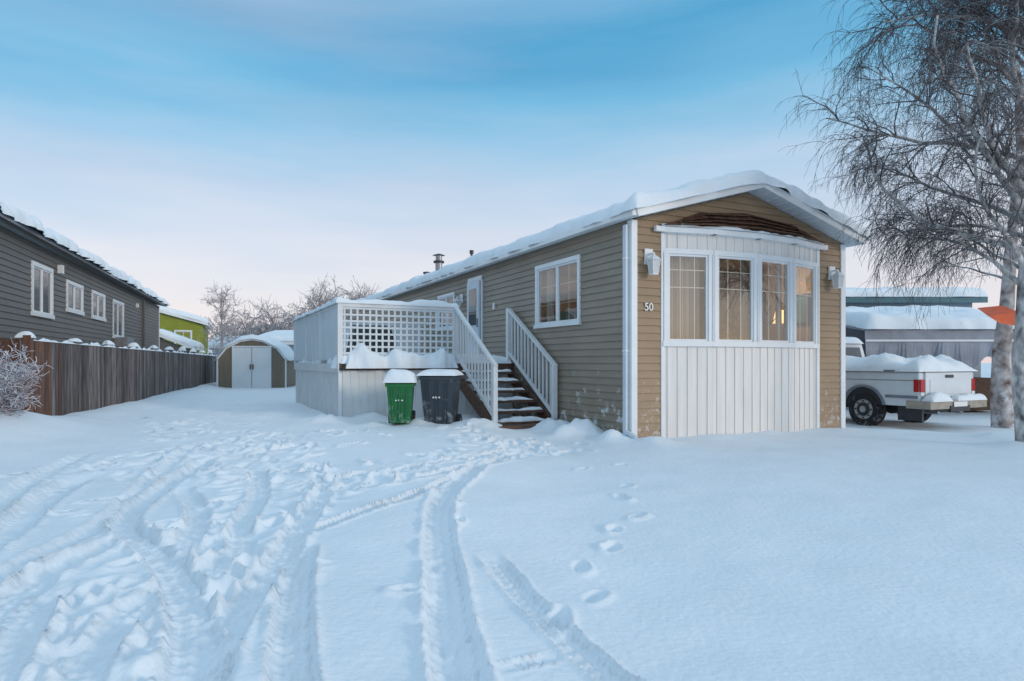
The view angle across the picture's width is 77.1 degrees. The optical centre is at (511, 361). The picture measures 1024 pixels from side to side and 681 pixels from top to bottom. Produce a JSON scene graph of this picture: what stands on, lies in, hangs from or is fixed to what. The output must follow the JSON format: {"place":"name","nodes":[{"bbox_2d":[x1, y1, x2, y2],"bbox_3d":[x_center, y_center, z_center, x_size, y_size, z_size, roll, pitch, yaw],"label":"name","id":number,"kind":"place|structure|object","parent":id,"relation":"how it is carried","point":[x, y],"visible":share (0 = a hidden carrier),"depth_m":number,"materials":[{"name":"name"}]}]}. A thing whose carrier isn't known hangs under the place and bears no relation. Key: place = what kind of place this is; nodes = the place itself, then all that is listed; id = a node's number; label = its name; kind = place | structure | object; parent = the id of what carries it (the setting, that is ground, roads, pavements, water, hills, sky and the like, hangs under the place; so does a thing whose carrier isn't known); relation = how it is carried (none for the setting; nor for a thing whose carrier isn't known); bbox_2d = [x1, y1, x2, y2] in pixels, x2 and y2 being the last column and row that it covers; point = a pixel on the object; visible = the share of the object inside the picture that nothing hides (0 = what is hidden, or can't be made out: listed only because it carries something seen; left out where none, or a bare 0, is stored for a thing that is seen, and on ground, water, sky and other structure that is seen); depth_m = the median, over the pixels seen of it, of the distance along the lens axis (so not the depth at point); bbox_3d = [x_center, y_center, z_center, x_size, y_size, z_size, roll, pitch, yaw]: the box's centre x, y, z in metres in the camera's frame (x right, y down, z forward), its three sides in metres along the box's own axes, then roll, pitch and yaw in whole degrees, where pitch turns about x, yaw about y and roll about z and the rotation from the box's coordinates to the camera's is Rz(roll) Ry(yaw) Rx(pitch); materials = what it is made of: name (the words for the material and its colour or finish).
{"place":"outdoors","nodes":[
{"label":"outdoors","id":0,"kind":"place"},
{"bbox_2d":[0,363,1023,680],"bbox_3d":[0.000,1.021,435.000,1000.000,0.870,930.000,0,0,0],"label":"snow ground","id":1,"kind":"structure","parent":0,"point":[210,531],"depth_m":3.94,"materials":[{"name":"white snow"}]},
{"bbox_2d":[0,337,53,415],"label":"frosted bush","id":2,"kind":"object","parent":1,"relation":"on","point":[11,385],"visible":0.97,"depth_m":8.57,"materials":[{"name":"white plant"}]},
{"bbox_2d":[0,201,170,351],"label":"neighbour house","id":3,"kind":"structure","parent":1,"relation":"on","point":[56,286],"depth_m":15.51,"materials":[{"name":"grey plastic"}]},
{"bbox_2d":[0,331,216,415],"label":"wooden fence","id":4,"kind":"object","parent":1,"relation":"on","point":[84,377],"visible":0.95,"depth_m":12.98,"materials":[{"name":"brown wood"}]},
{"bbox_2d":[160,329,203,353],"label":"neighbour garage","id":5,"kind":"structure","parent":1,"relation":"on","point":[175,338],"depth_m":34.25,"materials":[{"name":"grey plastic"}]},
{"bbox_2d":[159,306,212,354],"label":"lime green house","id":6,"kind":"structure","parent":1,"relation":"on","point":[187,325],"depth_m":39.64,"materials":[{"name":"green paint"}]},
{"bbox_2d":[191,282,247,355],"bbox_3d":[-14.960,-1.467,32.981,2.194,5.434,2.208,0,0,27],"label":"frosted young birch","id":7,"kind":"object","parent":1,"relation":"on","point":[222,313],"visible":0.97,"depth_m":32.91,"materials":[{"name":"grey plant"}]},
{"bbox_2d":[208,336,236,354],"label":"white cottage","id":8,"kind":"structure","parent":1,"relation":"on","point":[209,346],"depth_m":52.06,"materials":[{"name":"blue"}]},
{"bbox_2d":[214,334,295,387],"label":"garden shed","id":9,"kind":"structure","parent":1,"relation":"on","point":[251,361],"depth_m":25.20,"materials":[{"name":"white metal"}]},
{"bbox_2d":[258,330,347,351],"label":"pale blue house","id":10,"kind":"structure","parent":1,"relation":"on","point":[286,337],"depth_m":36.00,"materials":[{"name":"grey"}]},
{"bbox_2d":[383,369,417,422],"bbox_3d":[-1.861,0.595,10.762,0.560,0.950,0.645,0,0,-4],"label":"green wheelie bin","id":11,"kind":"object","parent":1,"relation":"on","point":[400,384],"visible":0.98,"depth_m":10.53,"materials":[{"name":"plastic"}]},
{"bbox_2d":[293,297,557,428],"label":"deck","id":12,"kind":"structure","parent":1,"relation":"on","point":[336,375],"depth_m":12.23,"materials":[{"name":"white wood"}]},
{"bbox_2d":[416,369,463,423],"bbox_3d":[-1.219,0.636,11.007,0.682,1.028,0.740,0,0,8],"label":"black wheelie bin","id":13,"kind":"object","parent":1,"relation":"on","point":[440,389],"visible":0.88,"depth_m":10.75,"materials":[{"name":"grey plastic"}]},
{"bbox_2d":[359,193,842,437],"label":"siding walls","id":14,"kind":"structure","parent":1,"relation":"on","point":[586,355],"depth_m":10.96,"materials":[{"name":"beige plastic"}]},
{"bbox_2d":[437,254,581,354],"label":"side windows and door","id":15,"kind":"structure","parent":14,"relation":"attached to","point":[475,302],"depth_m":12.37,"materials":[{"name":"white plastic"}]},
{"bbox_2d":[359,183,867,307],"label":"roof","id":16,"kind":"structure","parent":14,"relation":"on","point":[780,199],"depth_m":10.90,"materials":[{"name":"metal"}]},
{"bbox_2d":[357,170,869,299],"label":"roof snow","id":17,"kind":"structure","parent":16,"relation":"on","point":[637,199],"depth_m":10.73,"materials":[{"name":"white snow"}]},
{"bbox_2d":[423,250,473,273],"bbox_3d":[-2.003,-2.835,19.726,0.400,1.170,4.077,0,0,-26],"label":"chimney and vents","id":18,"kind":"object","parent":17,"relation":"on","point":[438,262],"visible":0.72,"depth_m":20.27,"materials":[{"name":"metal"}]},
{"bbox_2d":[644,303,652,310],"bbox_3d":[2.087,-0.838,9.795,0.156,0.119,0.016,0,0,-26],"label":"house number","id":19,"kind":"object","parent":14,"relation":"attached to","point":[648,307],"visible":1,"depth_m":9.79,"materials":[{"name":"paint"}]},
{"bbox_2d":[453,248,844,308],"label":"wall lanterns","id":20,"kind":"object","parent":14,"relation":"attached to","point":[652,260],"depth_m":11.40,"materials":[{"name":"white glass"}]},
{"bbox_2d":[541,257,810,341],"bbox_3d":[2.857,-0.725,12.915,4.510,2.650,4.850,0,0,-26],"label":"interior room","id":21,"kind":"object","parent":14,"relation":"in","point":[568,292],"visible":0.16,"depth_m":13.74,"materials":[{"name":"fabric"}]},
{"bbox_2d":[546,256,785,340],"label":"curtains","id":22,"kind":"object","parent":21,"relation":"attached to","point":[687,309],"visible":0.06,"depth_m":10.32,"materials":[{"name":"beige fabric"}]},
{"bbox_2d":[700,285,782,339],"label":"house plants","id":23,"kind":"object","parent":21,"relation":"on","point":[721,329],"visible":0.21,"depth_m":11.36,"materials":[{"name":"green plant"}]},
{"bbox_2d":[773,310,783,323],"bbox_3d":[5.231,-0.225,12.495,0.320,1.550,0.320,0,0,-26],"label":"floor lamp","id":24,"kind":"object","parent":21,"relation":"on","point":[782,317],"visible":0.11,"depth_m":12.38,"materials":[{"name":"metal"}]},
{"bbox_2d":[622,219,845,438],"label":"corner trim","id":25,"kind":"structure","parent":14,"relation":"attached to","point":[629,350],"depth_m":9.69,"materials":[{"name":"metal"}]},
{"bbox_2d":[654,225,827,437],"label":"bow window panels","id":26,"kind":"object","parent":14,"relation":"attached to","point":[721,390],"visible":0.75,"depth_m":10.34,"materials":[{"name":"white metal"}]},
{"bbox_2d":[663,248,819,347],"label":"bow window sashes","id":27,"kind":"object","parent":26,"relation":"on","point":[707,341],"visible":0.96,"depth_m":10.42,"materials":[{"name":"white plastic"}]},
{"bbox_2d":[665,212,825,243],"bbox_3d":[3.973,-2.277,10.545,3.620,0.385,0.368,0,0,-26],"label":"bow window roof","id":28,"kind":"structure","parent":14,"relation":"attached to","point":[745,221],"depth_m":10.45,"materials":[{"name":"brown wood"}]},
{"bbox_2d":[200,273,1011,367],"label":"distant trees","id":29,"kind":"object","parent":1,"relation":"on","point":[249,329],"visible":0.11,"depth_m":45.58,"materials":[{"name":"grey plant"}]},
{"bbox_2d":[775,0,1023,441],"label":"birch tree","id":30,"kind":"object","parent":1,"relation":"on","point":[996,159],"visible":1,"depth_m":8.96,"materials":[{"name":"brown plant"}]},
{"bbox_2d":[846,337,986,425],"bbox_3d":[7.875,0.379,15.653,2.380,2.062,5.758,0,0,-26],"label":"pickup truck","id":31,"kind":"object","parent":1,"relation":"on","point":[920,388],"visible":0.51,"depth_m":13.45,"materials":[{"name":"white paint"}]},
{"bbox_2d":[846,287,988,307],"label":"teal trimmed house","id":32,"kind":"structure","parent":1,"relation":"on","point":[958,299],"depth_m":21.20,"materials":[{"name":"blue"}]},
{"bbox_2d":[846,305,1014,412],"bbox_3d":[11.700,-0.207,18.400,5.387,3.115,3.926,0,0,0],"label":"carport","id":33,"kind":"object","parent":1,"relation":"on","point":[964,335],"visible":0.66,"depth_m":16.57,"materials":[{"name":"grey wood"}]},
{"bbox_2d":[899,22,1023,428],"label":"birch tree","id":34,"kind":"object","parent":1,"relation":"on","point":[1001,409],"visible":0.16,"depth_m":13.78,"materials":[{"name":"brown plant"}]},
{"bbox_2d":[0,0,1023,362],"label":"sky","id":35,"kind":"structure","parent":0,"point":[264,148],"materials":[{"name":"blue"}]},
{"bbox_2d":[660,223,823,244],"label":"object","id":36,"kind":"structure","parent":0,"point":[735,229],"depth_m":10.19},
{"bbox_2d":[978,306,1014,324],"bbox_3d":[10.130,-0.965,13.425,0.598,0.470,0.723,0,0,14],"label":"orange canopy","id":37,"kind":"object","parent":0,"point":[1002,314],"visible":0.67,"depth_m":13.18,"materials":[{"name":"fabric"}]}
]}

